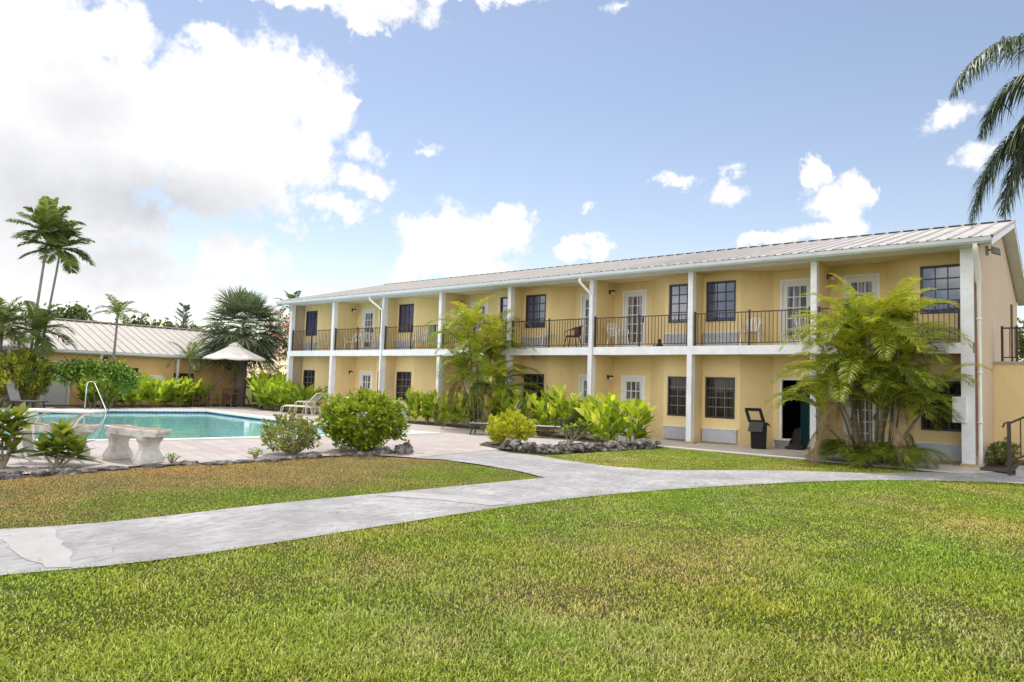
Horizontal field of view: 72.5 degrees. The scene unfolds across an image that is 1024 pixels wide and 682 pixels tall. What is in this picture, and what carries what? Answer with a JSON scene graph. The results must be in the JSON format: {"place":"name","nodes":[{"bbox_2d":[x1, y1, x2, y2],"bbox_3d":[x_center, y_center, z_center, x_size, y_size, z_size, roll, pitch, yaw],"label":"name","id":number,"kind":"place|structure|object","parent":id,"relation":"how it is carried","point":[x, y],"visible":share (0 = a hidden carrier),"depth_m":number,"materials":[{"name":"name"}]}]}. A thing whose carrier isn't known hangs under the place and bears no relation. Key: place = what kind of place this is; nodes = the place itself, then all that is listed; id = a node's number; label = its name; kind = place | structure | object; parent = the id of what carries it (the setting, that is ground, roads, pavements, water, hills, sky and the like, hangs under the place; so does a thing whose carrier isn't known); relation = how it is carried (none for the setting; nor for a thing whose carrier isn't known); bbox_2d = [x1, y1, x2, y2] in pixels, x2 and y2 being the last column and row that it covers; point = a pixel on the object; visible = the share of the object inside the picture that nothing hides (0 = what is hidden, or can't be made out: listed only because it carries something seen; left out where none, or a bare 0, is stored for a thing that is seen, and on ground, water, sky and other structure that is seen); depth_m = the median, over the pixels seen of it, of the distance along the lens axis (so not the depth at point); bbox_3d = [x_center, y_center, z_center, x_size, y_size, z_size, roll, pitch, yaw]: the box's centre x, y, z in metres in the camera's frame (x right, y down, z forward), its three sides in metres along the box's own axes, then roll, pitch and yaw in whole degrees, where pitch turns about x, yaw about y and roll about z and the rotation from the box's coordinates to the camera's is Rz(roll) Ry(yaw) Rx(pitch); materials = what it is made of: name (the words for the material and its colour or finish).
{"place":"outdoors","nodes":[
{"label":"outdoors","id":0,"kind":"place"},
{"bbox_2d":[0,315,236,405],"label":"building","id":1,"kind":"structure","parent":0,"point":[148,350],"depth_m":37.41,"materials":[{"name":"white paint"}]},
{"bbox_2d":[42,364,66,404],"bbox_3d":[-22.081,2.086,33.731,0.060,2.030,1.000,-1,-5,39],"label":"door","id":2,"kind":"structure","parent":1,"relation":"in","point":[65,389],"depth_m":33.75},
{"bbox_2d":[0,413,328,438],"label":"water","id":3,"kind":"structure","parent":0,"point":[193,425],"depth_m":25.32,"materials":[{"name":"liquid"}]},
{"bbox_2d":[27,411,322,427],"bbox_3d":[-13.095,2.815,23.266,17.000,0.100,13.100,-1,-5,39],"label":"pool tile band","id":4,"kind":"object","parent":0,"point":[181,412],"visible":0.13,"depth_m":31.33,"materials":[{"name":"tile"}]},
{"bbox_2d":[0,455,543,527],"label":"grass","id":5,"kind":"structure","parent":0,"point":[258,465],"depth_m":10.85,"materials":[{"name":"plant"}]},
{"bbox_2d":[0,608,1007,681],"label":"grass","id":6,"kind":"structure","parent":0,"point":[148,649],"depth_m":4.29,"materials":[{"name":"plant"}]},
{"bbox_2d":[0,377,1023,681],"bbox_3d":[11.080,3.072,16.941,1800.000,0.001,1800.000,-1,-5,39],"label":"lawn ground","id":7,"kind":"structure","parent":0,"point":[502,591],"depth_m":5.88,"materials":[{"name":"plant"}]},
{"bbox_2d":[20,301,101,321],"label":"round tree","id":8,"kind":"object","parent":7,"relation":"on","point":[74,309],"visible":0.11,"depth_m":51.80,"materials":[{"name":"green plant"}]},
{"bbox_2d":[50,467,97,474],"bbox_3d":[-7.298,2.143,11.571,0.750,0.105,0.393,4,-4,-32],"label":"rock","id":9,"kind":"object","parent":7,"relation":"on","point":[67,470],"visible":0.92,"depth_m":11.48,"materials":[{"name":"stone"}]},
{"bbox_2d":[110,313,229,336],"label":"round tree","id":10,"kind":"object","parent":7,"relation":"on","point":[159,323],"visible":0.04,"depth_m":51.53,"materials":[{"name":"green plant"}]},
{"bbox_2d":[171,302,194,328],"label":"casuarina tree","id":11,"kind":"object","parent":7,"relation":"on","point":[183,312],"visible":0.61,"depth_m":49.89,"materials":[{"name":"green plant"}]},
{"bbox_2d":[45,404,325,413],"bbox_3d":[-14.353,3.315,34.063,10.652,0.001,12.074,-1,-5,39],"label":"planting bed","id":12,"kind":"object","parent":7,"relation":"on","point":[248,405],"visible":0.58,"depth_m":35.06,"materials":[{"name":"soil"}]},
{"bbox_2d":[73,378,108,406],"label":"ginger clump","id":13,"kind":"object","parent":12,"relation":"on","point":[81,395],"visible":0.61,"depth_m":32.52,"materials":[{"name":"green plant"}]},
{"bbox_2d":[92,379,122,406],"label":"ginger clump","id":14,"kind":"object","parent":12,"relation":"on","point":[112,392],"visible":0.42,"depth_m":32.54,"materials":[{"name":"green plant"}]},
{"bbox_2d":[87,294,145,405],"bbox_3d":[-19.326,0.501,33.801,2.333,5.410,2.398,-1,-5,39],"label":"slender palm","id":15,"kind":"object","parent":12,"relation":"on","point":[116,307],"visible":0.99,"depth_m":33.77,"materials":[{"name":"green plant"}]},
{"bbox_2d":[118,373,151,406],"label":"ginger clump","id":16,"kind":"object","parent":12,"relation":"on","point":[132,397],"visible":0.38,"depth_m":33.56,"materials":[{"name":"green plant"}]},
{"bbox_2d":[140,376,181,406],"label":"ginger clump","id":17,"kind":"object","parent":12,"relation":"on","point":[153,395],"visible":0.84,"depth_m":34.43,"materials":[{"name":"green plant"}]},
{"bbox_2d":[168,376,199,405],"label":"ginger clump","id":18,"kind":"object","parent":12,"relation":"on","point":[180,399],"visible":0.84,"depth_m":35.53,"materials":[{"name":"green plant"}]},
{"bbox_2d":[166,376,205,405],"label":"ginger clump","id":19,"kind":"object","parent":12,"relation":"on","point":[196,390],"visible":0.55,"depth_m":36.23,"materials":[{"name":"green plant"}]},
{"bbox_2d":[166,340,216,404],"bbox_3d":[-17.349,1.728,37.644,2.762,3.561,2.737,-1,-5,39],"label":"slender palm","id":20,"kind":"object","parent":12,"relation":"on","point":[188,354],"visible":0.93,"depth_m":37.49,"materials":[{"name":"green plant"}]},
{"bbox_2d":[203,341,251,404],"bbox_3d":[-15.779,1.808,38.247,2.689,3.626,2.592,-1,-5,39],"label":"slender palm","id":21,"kind":"object","parent":12,"relation":"on","point":[237,372],"visible":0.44,"depth_m":38.11,"materials":[{"name":"green plant"}]},
{"bbox_2d":[190,286,288,405],"bbox_3d":[-15.241,0.276,39.632,5.681,6.958,5.773,-1,-5,39],"label":"fan palm","id":22,"kind":"object","parent":12,"relation":"on","point":[249,305],"visible":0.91,"depth_m":38.77,"materials":[{"name":"green plant"}]},
{"bbox_2d":[245,377,285,409],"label":"ginger clump","id":23,"kind":"object","parent":12,"relation":"on","point":[260,394],"visible":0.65,"depth_m":34.80,"materials":[{"name":"green plant"}]},
{"bbox_2d":[262,379,296,410],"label":"ginger clump","id":24,"kind":"object","parent":12,"relation":"on","point":[274,391],"visible":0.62,"depth_m":34.08,"materials":[{"name":"green plant"}]},
{"bbox_2d":[275,384,314,411],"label":"ginger clump","id":25,"kind":"object","parent":12,"relation":"on","point":[285,395],"visible":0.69,"depth_m":33.41,"materials":[{"name":"green plant"}]},
{"bbox_2d":[288,382,327,412],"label":"ginger clump","id":26,"kind":"object","parent":12,"relation":"on","point":[299,393],"visible":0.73,"depth_m":33.00,"materials":[{"name":"green plant"}]},
{"bbox_2d":[263,310,289,368],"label":"flame tree","id":27,"kind":"object","parent":7,"relation":"on","point":[285,341],"visible":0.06,"depth_m":44.64,"materials":[{"name":"green plant"}]},
{"bbox_2d":[0,405,583,473],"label":"pool deck","id":28,"kind":"structure","parent":7,"relation":"on","point":[462,441],"depth_m":16.80,"materials":[{"name":"concrete"}]},
{"bbox_2d":[0,296,42,353],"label":"slender palm","id":29,"kind":"object","parent":28,"relation":"on","point":[6,314],"visible":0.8,"depth_m":30.75,"materials":[{"name":"green plant"}]},
{"bbox_2d":[0,398,45,468],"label":"frangipani","id":30,"kind":"object","parent":28,"relation":"on","point":[14,425],"visible":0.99,"depth_m":11.71,"materials":[{"name":"green plant"}]},
{"bbox_2d":[0,380,47,407],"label":"sling lounger","id":31,"kind":"object","parent":28,"relation":"on","point":[13,395],"visible":0.9,"depth_m":29.32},
{"bbox_2d":[0,347,57,406],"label":"croton bush","id":32,"kind":"object","parent":28,"relation":"on","point":[20,370],"visible":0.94,"depth_m":30.16,"materials":[{"name":"green plant"}]},
{"bbox_2d":[0,300,77,406],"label":"slender palm","id":33,"kind":"object","parent":28,"relation":"on","point":[42,319],"visible":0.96,"depth_m":30.93,"materials":[{"name":"green plant"}]},
{"bbox_2d":[4,196,90,406],"bbox_3d":[-21.053,-1.802,31.325,3.146,9.605,3.058,-1,-5,39],"label":"slender palm","id":34,"kind":"object","parent":28,"relation":"on","point":[48,217],"visible":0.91,"depth_m":31.11,"materials":[{"name":"green plant"}]},
{"bbox_2d":[4,422,100,458],"bbox_3d":[-8.925,1.920,13.540,1.826,0.637,0.575,2,-4,0],"label":"stone bench","id":35,"kind":"object","parent":28,"relation":"on","point":[88,429],"visible":0.4,"depth_m":13.42,"materials":[{"name":"grey stone"}]},
{"bbox_2d":[16,223,95,406],"bbox_3d":[-20.909,-1.257,31.709,3.050,8.578,3.008,-1,-5,39],"label":"slender palm","id":36,"kind":"object","parent":28,"relation":"on","point":[68,260],"visible":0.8,"depth_m":31.70,"materials":[{"name":"green plant"}]},
{"bbox_2d":[21,418,103,468],"bbox_3d":[-7.743,1.760,11.966,1.162,0.875,1.160,-1,-5,39],"label":"frangipani","id":37,"kind":"object","parent":28,"relation":"on","point":[62,439],"visible":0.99,"depth_m":11.88,"materials":[{"name":"green plant"}]},
{"bbox_2d":[19,408,106,463],"bbox_3d":[-8.309,1.746,12.833,1.430,0.967,0.418,2,-4,0],"label":"pipe leg table","id":38,"kind":"object","parent":28,"relation":"on","point":[84,413],"visible":0.62,"depth_m":12.67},
{"bbox_2d":[47,355,145,409],"bbox_3d":[-18.380,1.770,30.718,4.071,2.491,1.627,2,-4,-1],"label":"sea grape","id":39,"kind":"object","parent":28,"relation":"on","point":[116,373],"visible":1,"depth_m":30.53,"materials":[{"name":"green plant"}]},
{"bbox_2d":[102,424,172,464],"bbox_3d":[-7.176,1.954,13.251,1.826,0.637,0.575,-1,-4,32],"label":"stone bench","id":40,"kind":"object","parent":28,"relation":"on","point":[148,440],"visible":1,"depth_m":13.01,"materials":[{"name":"white stone"}]},
{"bbox_2d":[0,409,442,441],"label":"pool coping","id":41,"kind":"object","parent":28,"relation":"on","point":[410,432],"visible":0.44,"depth_m":25.84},
{"bbox_2d":[203,342,264,406],"bbox_3d":[-14.941,1.796,37.449,3.224,3.470,3.224,-1,-5,39],"label":"parasol","id":42,"kind":"object","parent":28,"relation":"on","point":[233,351],"visible":0.98,"depth_m":36.74,"materials":[{"name":"fabric"}]},
{"bbox_2d":[259,408,326,454],"bbox_3d":[-4.809,1.954,15.169,1.514,1.049,1.372,-1,-5,39],"label":"shrub","id":43,"kind":"object","parent":28,"relation":"on","point":[306,434],"visible":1,"depth_m":14.94,"materials":[{"name":"green plant"}]},
{"bbox_2d":[313,385,419,451],"bbox_3d":[-3.449,1.849,16.389,2.216,1.630,2.138,-1,-5,39],"label":"hedge bush","id":44,"kind":"object","parent":28,"relation":"on","point":[343,421],"visible":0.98,"depth_m":15.93,"materials":[{"name":"green plant"}]},
{"bbox_2d":[526,407,585,438],"bbox_3d":[1.333,2.560,22.061,1.950,1.030,0.676,0,-4,19],"label":"sling lounger","id":45,"kind":"object","parent":28,"relation":"on","point":[571,418],"visible":0.52,"depth_m":21.80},
{"bbox_2d":[408,420,557,433],"bbox_3d":[-1.842,3.215,26.348,8.162,0.001,1.420,-1,-5,39],"label":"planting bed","id":46,"kind":"object","parent":7,"relation":"on","point":[447,424],"visible":0.41,"depth_m":26.78,"materials":[{"name":"soil"}]},
{"bbox_2d":[403,386,423,421],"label":"ginger clump","id":47,"kind":"object","parent":46,"relation":"on","point":[412,397],"visible":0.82,"depth_m":27.98,"materials":[{"name":"green plant"}]},
{"bbox_2d":[414,390,433,422],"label":"ginger clump","id":48,"kind":"object","parent":46,"relation":"on","point":[425,407],"visible":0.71,"depth_m":27.39,"materials":[{"name":"green plant"}]},
{"bbox_2d":[423,388,454,423],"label":"ginger clump","id":49,"kind":"object","parent":46,"relation":"on","point":[433,404],"visible":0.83,"depth_m":27.06,"materials":[{"name":"green plant"}]},
{"bbox_2d":[438,390,464,424],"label":"ginger clump","id":50,"kind":"object","parent":46,"relation":"on","point":[450,409],"visible":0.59,"depth_m":26.78,"materials":[{"name":"green plant"}]},
{"bbox_2d":[451,389,480,426],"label":"ginger clump","id":51,"kind":"object","parent":46,"relation":"on","point":[463,411],"visible":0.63,"depth_m":26.01,"materials":[{"name":"green plant"}]},
{"bbox_2d":[476,387,508,418],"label":"ginger clump","id":52,"kind":"object","parent":46,"relation":"on","point":[489,401],"visible":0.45,"depth_m":25.22,"materials":[{"name":"green plant"}]},
{"bbox_2d":[492,385,525,415],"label":"ginger clump","id":53,"kind":"object","parent":46,"relation":"on","point":[505,403],"visible":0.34,"depth_m":24.84,"materials":[{"name":"green plant"}]},
{"bbox_2d":[507,393,534,423],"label":"ginger clump","id":54,"kind":"object","parent":46,"relation":"on","point":[525,410],"visible":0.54,"depth_m":24.32,"materials":[{"name":"green plant"}]},
{"bbox_2d":[527,384,558,432],"bbox_3d":[1.217,2.340,24.375,0.903,1.697,1.543,3,-4,-27],"label":"ginger clump","id":55,"kind":"object","parent":46,"relation":"on","point":[543,395],"visible":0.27,"depth_m":24.38,"materials":[{"name":"green plant"}]},
{"bbox_2d":[422,295,544,431],"bbox_3d":[-0.988,0.819,25.539,4.674,4.929,4.174,-1,-5,39],"label":"areca palm","id":56,"kind":"object","parent":7,"relation":"on","point":[483,362],"visible":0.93,"depth_m":25.24,"materials":[{"name":"green plant"}]},
{"bbox_2d":[1,436,1007,680],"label":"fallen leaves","id":57,"kind":"object","parent":7,"relation":"on","point":[535,532],"visible":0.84,"depth_m":8.45,"materials":[{"name":"brown plant"}]},
{"bbox_2d":[0,478,1023,577],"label":"grass","id":58,"kind":"structure","parent":7,"relation":"on","point":[344,533],"depth_m":8.35,"materials":[{"name":"plant"}]},
{"bbox_2d":[479,434,657,452],"bbox_3d":[1.258,2.917,19.959,4.812,0.001,5.407,-1,-5,39],"label":"planting bed","id":59,"kind":"object","parent":7,"relation":"on","point":[495,444],"visible":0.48,"depth_m":20.86,"materials":[{"name":"soil"}]},
{"bbox_2d":[485,406,536,443],"bbox_3d":[-0.111,2.297,18.950,1.513,1.067,1.351,-1,-5,39],"label":"lime bush","id":60,"kind":"object","parent":59,"relation":"on","point":[506,419],"visible":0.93,"depth_m":18.68,"materials":[{"name":"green plant"}]},
{"bbox_2d":[526,392,569,434],"bbox_3d":[1.128,2.390,23.339,1.325,1.466,1.350,0,-4,29],"label":"ginger clump","id":61,"kind":"object","parent":59,"relation":"on","point":[543,413],"visible":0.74,"depth_m":23.12,"materials":[{"name":"green plant"}]},
{"bbox_2d":[545,384,594,435],"bbox_3d":[1.876,2.259,22.879,1.630,1.715,1.462,1,-4,13],"label":"ginger clump","id":62,"kind":"object","parent":59,"relation":"on","point":[564,403],"visible":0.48,"depth_m":22.61,"materials":[{"name":"green plant"}]},
{"bbox_2d":[564,392,592,437],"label":"ginger clump","id":63,"kind":"object","parent":59,"relation":"on","point":[573,399],"visible":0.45,"depth_m":22.23,"materials":[{"name":"green plant"}]},
{"bbox_2d":[574,393,602,440],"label":"ginger clump","id":64,"kind":"object","parent":59,"relation":"on","point":[584,412],"visible":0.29,"depth_m":21.13,"materials":[{"name":"green plant"}]},
{"bbox_2d":[588,403,623,442],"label":"ginger clump","id":65,"kind":"object","parent":59,"relation":"on","point":[606,424],"visible":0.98,"depth_m":19.70,"materials":[{"name":"green plant"}]},
{"bbox_2d":[588,390,629,440],"bbox_3d":[2.941,2.224,20.708,1.210,1.581,1.641,-2,-5,43],"label":"ginger clump","id":66,"kind":"object","parent":59,"relation":"on","point":[611,398],"visible":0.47,"depth_m":20.46,"materials":[{"name":"green plant"}]},
{"bbox_2d":[603,398,658,442],"bbox_3d":[3.547,2.296,20.094,1.367,1.398,1.417,-1,-5,42],"label":"ginger clump","id":67,"kind":"object","parent":59,"relation":"on","point":[636,428],"visible":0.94,"depth_m":20.02,"materials":[{"name":"green plant"}]},
{"bbox_2d":[560,417,591,443],"bbox_3d":[1.776,2.530,19.610,1.076,0.801,0.667,3,-4,-13],"label":"frangipani","id":68,"kind":"object","parent":7,"relation":"on","point":[579,429],"visible":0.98,"depth_m":19.59,"materials":[{"name":"green plant"}]},
{"bbox_2d":[499,438,660,453],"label":"rock wall","id":69,"kind":"structure","parent":7,"relation":"on","point":[516,445],"depth_m":17.79,"materials":[{"name":"stone"}]},
{"bbox_2d":[255,410,995,473],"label":"walkway","id":70,"kind":"structure","parent":7,"relation":"on","point":[946,467],"depth_m":19.30,"materials":[{"name":"concrete"}]},
{"bbox_2d":[745,408,770,448],"bbox_3d":[7.133,2.536,20.287,0.728,1.175,0.570,1,-4,16],"label":"rubbish bin","id":71,"kind":"object","parent":70,"relation":"on","point":[757,429],"visible":1,"depth_m":20.09,"materials":[{"name":"plastic"}]},
{"bbox_2d":[276,219,1023,467],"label":"motel building","id":72,"kind":"structure","parent":7,"relation":"on","point":[701,374],"depth_m":22.23,"materials":[{"name":"yellow paint"}]},
{"bbox_2d":[303,369,315,394],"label":"window","id":73,"kind":"structure","parent":72,"relation":"in","point":[308,374],"depth_m":35.60,"materials":[{"name":"glass"}]},
{"bbox_2d":[305,310,318,336],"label":"window","id":74,"kind":"structure","parent":72,"relation":"in","point":[311,315],"depth_m":35.78,"materials":[{"name":"glass"}]},
{"bbox_2d":[358,371,372,413],"bbox_3d":[-7.028,2.481,33.589,0.950,2.084,0.100,-1,-5,39],"label":"door","id":75,"kind":"structure","parent":72,"relation":"in","point":[365,380],"depth_m":33.64,"materials":[{"name":"white paint"}]},
{"bbox_2d":[361,308,374,349],"bbox_3d":[-6.952,-0.510,33.757,0.950,2.090,0.141,-1,-5,39],"label":"door","id":76,"kind":"structure","parent":72,"relation":"in","point":[368,315],"depth_m":33.80,"materials":[{"name":"white paint"}]},
{"bbox_2d":[395,370,411,401],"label":"window","id":77,"kind":"structure","parent":72,"relation":"in","point":[403,378],"depth_m":31.09,"materials":[{"name":"glass"}]},
{"bbox_2d":[398,302,414,333],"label":"window","id":78,"kind":"structure","parent":72,"relation":"in","point":[406,312],"depth_m":31.24,"materials":[{"name":"glass"}]},
{"bbox_2d":[522,372,544,406],"bbox_3d":[0.834,1.888,26.401,1.060,1.380,0.085,-1,-5,39],"label":"window","id":79,"kind":"structure","parent":72,"relation":"in","point":[539,380],"depth_m":26.41,"materials":[{"name":"glass"}]},
{"bbox_2d":[524,293,546,329],"bbox_3d":[0.924,-1.130,26.587,1.060,1.370,0.085,-1,-5,39],"label":"window","id":80,"kind":"structure","parent":72,"relation":"in","point":[536,303],"depth_m":26.61,"materials":[{"name":"glass"}]},
{"bbox_2d":[580,293,588,346],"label":"door","id":81,"kind":"structure","parent":72,"relation":"in","point":[584,313],"depth_m":25.88,"materials":[{"name":"white paint"}]},
{"bbox_2d":[621,375,645,434],"bbox_3d":[4.232,2.246,24.361,0.950,2.084,0.100,-1,-5,39],"label":"door","id":82,"kind":"structure","parent":72,"relation":"in","point":[633,386],"depth_m":24.42,"materials":[{"name":"white paint"}]},
{"bbox_2d":[622,289,646,346],"bbox_3d":[4.308,-0.745,24.530,0.950,2.090,0.141,-1,-5,39],"label":"door","id":83,"kind":"structure","parent":72,"relation":"in","point":[634,301],"depth_m":24.57,"materials":[{"name":"white paint"}]},
{"bbox_2d":[666,375,686,417],"bbox_3d":[5.490,1.791,22.586,1.060,1.380,0.085,-1,-5,39],"label":"window","id":84,"kind":"structure","parent":72,"relation":"in","point":[675,384],"depth_m":22.71,"materials":[{"name":"glass"}]},
{"bbox_2d":[667,282,687,324],"bbox_3d":[5.579,-1.227,22.772,1.060,1.370,0.085,-1,-5,39],"label":"window","id":85,"kind":"structure","parent":72,"relation":"in","point":[677,292],"depth_m":22.90,"materials":[{"name":"glass"}]},
{"bbox_2d":[703,375,736,420],"bbox_3d":[6.495,1.770,21.762,1.060,1.380,0.085,-1,-5,39],"label":"window","id":86,"kind":"structure","parent":72,"relation":"in","point":[720,392],"depth_m":21.77,"materials":[{"name":"glass"}]},
{"bbox_2d":[705,278,737,322],"bbox_3d":[6.584,-1.248,21.948,1.060,1.370,0.085,-1,-5,39],"label":"window","id":87,"kind":"structure","parent":72,"relation":"in","point":[720,295],"depth_m":21.95,"materials":[{"name":"glass"}]},
{"bbox_2d":[780,278,810,344],"bbox_3d":[8.576,-0.835,21.031,0.950,2.090,0.141,-1,-5,39],"label":"door","id":88,"kind":"structure","parent":72,"relation":"in","point":[790,289],"depth_m":21.13,"materials":[{"name":"white paint"}]},
{"bbox_2d":[843,386,879,449],"bbox_3d":[9.872,2.127,19.712,0.950,2.084,0.141,-1,-5,39],"label":"door","id":89,"kind":"structure","parent":72,"relation":"in","point":[864,405],"depth_m":19.69,"materials":[{"name":"white paint"}]},
{"bbox_2d":[843,273,879,343],"bbox_3d":[9.961,-0.863,19.897,0.950,2.090,0.141,-1,-5,39],"label":"door","id":90,"kind":"structure","parent":72,"relation":"in","point":[862,283],"depth_m":19.91,"materials":[{"name":"white paint"}]},
{"bbox_2d":[918,262,959,315],"bbox_3d":[11.186,-1.344,18.177,1.060,1.370,0.085,-1,-5,39],"label":"window","id":91,"kind":"structure","parent":72,"relation":"in","point":[945,277],"depth_m":18.20,"materials":[{"name":"glass"}]},
{"bbox_2d":[919,379,961,433],"bbox_3d":[11.096,1.674,17.991,1.060,1.380,0.085,-1,-5,39],"label":"window","id":92,"kind":"structure","parent":72,"relation":"in","point":[925,425],"depth_m":17.96,"materials":[{"name":"brown metal"}]},
{"bbox_2d":[764,273,994,470],"bbox_3d":[8.692,0.772,16.879,4.834,4.794,4.422,-1,-5,39],"label":"areca palm","id":93,"kind":"object","parent":7,"relation":"on","point":[886,385],"visible":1,"depth_m":16.44,"materials":[{"name":"green plant"}]},
{"bbox_2d":[947,33,1023,229],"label":"royal palm","id":94,"kind":"object","parent":7,"relation":"on","point":[1014,141],"visible":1,"depth_m":12.76,"materials":[{"name":"green plant"}]},
{"bbox_2d":[980,460,1023,472],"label":"planting bed","id":95,"kind":"object","parent":7,"relation":"on","point":[997,467],"visible":0.51,"depth_m":16.79,"materials":[{"name":"soil"}]},
{"bbox_2d":[985,437,1019,464],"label":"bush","id":96,"kind":"object","parent":95,"relation":"on","point":[1001,458],"visible":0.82,"depth_m":17.10,"materials":[{"name":"green plant"}]},
{"bbox_2d":[0,450,1023,574],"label":"path","id":97,"kind":"structure","parent":0,"point":[174,536],"depth_m":9.04,"materials":[{"name":"concrete"}]},
{"bbox_2d":[2,527,72,567],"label":"path repair","id":98,"kind":"structure","parent":97,"relation":"on","point":[47,547],"depth_m":6.58,"materials":[{"name":"concrete"}]},
{"bbox_2d":[379,492,506,504],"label":"path repair","id":99,"kind":"structure","parent":97,"relation":"on","point":[447,498],"depth_m":10.05,"materials":[{"name":"concrete"}]},
{"bbox_2d":[1002,416,1023,475],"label":"stairs","id":100,"kind":"structure","parent":97,"relation":"on","point":[1019,470],"depth_m":15.24,"materials":[{"name":"metal"}]},
{"bbox_2d":[0,0,1023,376],"label":"sky","id":101,"kind":"structure","parent":0,"point":[203,147],"materials":[{"name":"blue"}]},
{"bbox_2d":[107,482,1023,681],"bbox_3d":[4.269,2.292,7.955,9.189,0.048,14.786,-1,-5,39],"label":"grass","id":102,"kind":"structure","parent":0,"point":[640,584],"depth_m":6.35,"materials":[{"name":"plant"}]},
{"bbox_2d":[409,486,1023,573],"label":"grass","id":103,"kind":"structure","parent":0,"point":[827,512],"depth_m":9.13,"materials":[{"name":"plant"}]},
{"bbox_2d":[543,448,917,472],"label":"grass","id":104,"kind":"structure","parent":0,"point":[658,456],"depth_m":16.36,"materials":[{"name":"plant"}]},
{"bbox_2d":[734,480,1023,512],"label":"grass","id":105,"kind":"structure","parent":0,"point":[922,489],"depth_m":12.33,"materials":[{"name":"plant"}]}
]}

